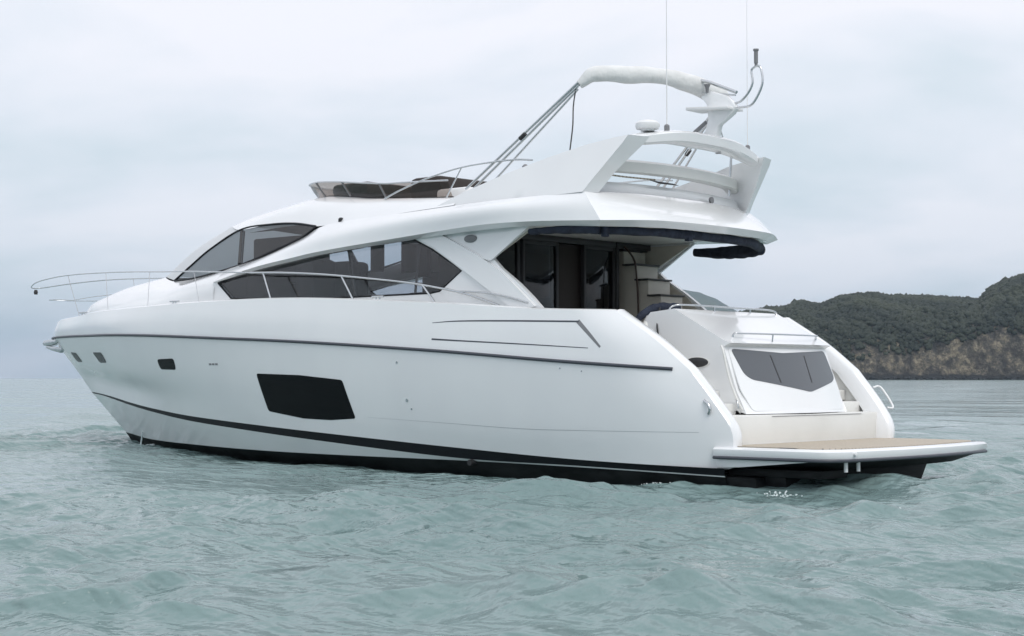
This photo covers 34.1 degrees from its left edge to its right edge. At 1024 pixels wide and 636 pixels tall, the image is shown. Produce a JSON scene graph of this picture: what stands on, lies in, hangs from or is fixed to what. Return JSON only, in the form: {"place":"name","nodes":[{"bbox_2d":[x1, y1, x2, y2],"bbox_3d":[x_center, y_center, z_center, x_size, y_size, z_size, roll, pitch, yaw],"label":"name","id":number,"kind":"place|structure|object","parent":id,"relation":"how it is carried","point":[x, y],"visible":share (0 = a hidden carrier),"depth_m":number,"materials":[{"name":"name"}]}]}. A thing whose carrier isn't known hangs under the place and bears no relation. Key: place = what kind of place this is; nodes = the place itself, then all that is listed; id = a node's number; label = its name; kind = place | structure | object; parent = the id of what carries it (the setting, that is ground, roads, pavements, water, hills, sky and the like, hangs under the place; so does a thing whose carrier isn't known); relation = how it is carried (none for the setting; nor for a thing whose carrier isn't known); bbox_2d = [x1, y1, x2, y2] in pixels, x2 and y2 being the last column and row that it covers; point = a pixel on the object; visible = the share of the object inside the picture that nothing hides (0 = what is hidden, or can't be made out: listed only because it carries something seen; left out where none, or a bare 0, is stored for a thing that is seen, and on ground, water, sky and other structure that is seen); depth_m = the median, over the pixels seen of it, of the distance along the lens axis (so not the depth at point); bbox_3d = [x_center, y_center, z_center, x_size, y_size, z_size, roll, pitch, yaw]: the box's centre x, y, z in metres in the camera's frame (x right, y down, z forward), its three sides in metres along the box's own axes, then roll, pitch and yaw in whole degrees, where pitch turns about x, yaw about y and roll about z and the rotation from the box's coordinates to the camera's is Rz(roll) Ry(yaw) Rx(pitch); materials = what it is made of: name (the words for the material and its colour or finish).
{"place":"outdoors","nodes":[
{"label":"outdoors","id":0,"kind":"place"},
{"bbox_2d":[0,378,1023,635],"bbox_3d":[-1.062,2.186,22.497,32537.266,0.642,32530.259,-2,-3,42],"label":"sea","id":1,"kind":"structure","parent":0,"point":[108,526],"depth_m":14.68,"materials":[{"name":"liquid"}]},
{"bbox_2d":[31,0,986,487],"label":"motor yacht","id":2,"kind":"object","parent":1,"relation":"on","point":[551,320],"visible":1,"depth_m":24.86,"materials":[{"name":"white plastic"}]},
{"bbox_2d":[174,222,316,281],"bbox_3d":[-4.747,-1.182,29.505,0.318,0.898,4.533,2,-3,-42],"label":"wheelhouse window","id":3,"kind":"structure","parent":2,"relation":"in","point":[242,233],"depth_m":29.46,"materials":[{"name":"black glass"}]},
{"bbox_2d":[257,374,354,419],"bbox_3d":[-3.317,1.256,26.740,2.353,0.738,0.159,-2,-3,44],"label":"hull window","id":4,"kind":"structure","parent":2,"relation":"in","point":[306,397],"depth_m":26.69,"materials":[{"name":"black glass"}]},
{"bbox_2d":[218,239,461,298],"bbox_3d":[-2.918,-0.750,27.092,6.076,0.894,0.152,-2,-3,43],"label":"saloon window","id":5,"kind":"structure","parent":2,"relation":"in","point":[419,245],"depth_m":25.95,"materials":[{"name":"black glass"}]},
{"bbox_2d":[347,250,400,272],"bbox_3d":[-2.968,-1.110,31.485,4.531,0.896,0.316,-1,-3,36],"label":"wheelhouse window","id":6,"kind":"structure","parent":2,"relation":"in","point":[354,259],"depth_m":31.44,"materials":[{"name":"glass"}]},
{"bbox_2d":[371,277,420,294],"bbox_3d":[-0.372,-0.648,29.926,6.076,0.895,0.093,-2,-3,40],"label":"saloon window","id":7,"kind":"structure","parent":2,"relation":"in","point":[419,277],"depth_m":31.66,"materials":[{"name":"glass"}]},
{"bbox_2d":[496,239,519,280],"bbox_3d":[-0.126,-0.182,24.887,0.070,2.040,0.660,-2,-3,42],"label":"cockpit door","id":8,"kind":"structure","parent":2,"relation":"in","point":[509,258],"depth_m":25.04,"materials":[{"name":"black glass"}]},
{"bbox_2d":[520,239,558,307],"bbox_3d":[0.418,-0.160,25.493,0.070,2.040,0.830,-2,-3,42],"label":"cockpit door","id":9,"kind":"structure","parent":2,"relation":"in","point":[539,260],"depth_m":25.53,"materials":[{"name":"black glass"}]},
{"bbox_2d":[581,245,614,308],"bbox_3d":[1.371,-0.122,26.552,0.070,2.040,0.780,-2,-3,42],"label":"cockpit door","id":10,"kind":"structure","parent":2,"relation":"in","point":[597,262],"depth_m":26.54,"materials":[{"name":"black glass"}]},
{"bbox_2d":[728,348,842,410],"bbox_3d":[3.921,0.859,23.430,0.466,0.855,2.516,-2,-3,42],"label":"garage door","id":11,"kind":"structure","parent":2,"relation":"in","point":[767,379],"depth_m":23.19,"materials":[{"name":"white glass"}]},
{"bbox_2d":[141,444,899,507],"bbox_3d":[-1.182,2.352,25.505,1.423,0.348,19.154,2,-3,-39],"label":"foam","id":12,"kind":"object","parent":1,"relation":"on","point":[656,483],"visible":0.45,"depth_m":20.88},
{"bbox_2d":[0,0,1023,377],"label":"sky","id":13,"kind":"structure","parent":0,"point":[134,134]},
{"bbox_2d":[682,289,736,311],"bbox_3d":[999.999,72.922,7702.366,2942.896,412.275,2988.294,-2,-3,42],"label":"hill","id":14,"kind":"structure","parent":0,"point":[701,298],"depth_m":7293.34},
{"bbox_2d":[824,311,1023,378],"bbox_3d":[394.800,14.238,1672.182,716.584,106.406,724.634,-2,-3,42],"label":"headland","id":15,"kind":"structure","parent":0,"point":[999,352],"depth_m":1405.33,"materials":[{"name":"brown stone"}]},
{"bbox_2d":[738,273,1023,361],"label":"wood","id":16,"kind":"object","parent":15,"relation":"on","point":[840,319],"visible":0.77,"depth_m":1433.05,"materials":[{"name":"green plant"}]},
{"bbox_2d":[864,375,1023,379],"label":"shore rocks","id":17,"kind":"object","parent":15,"relation":"on","point":[952,377],"visible":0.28,"depth_m":1395.09,"materials":[{"name":"grey stone"}]}
]}

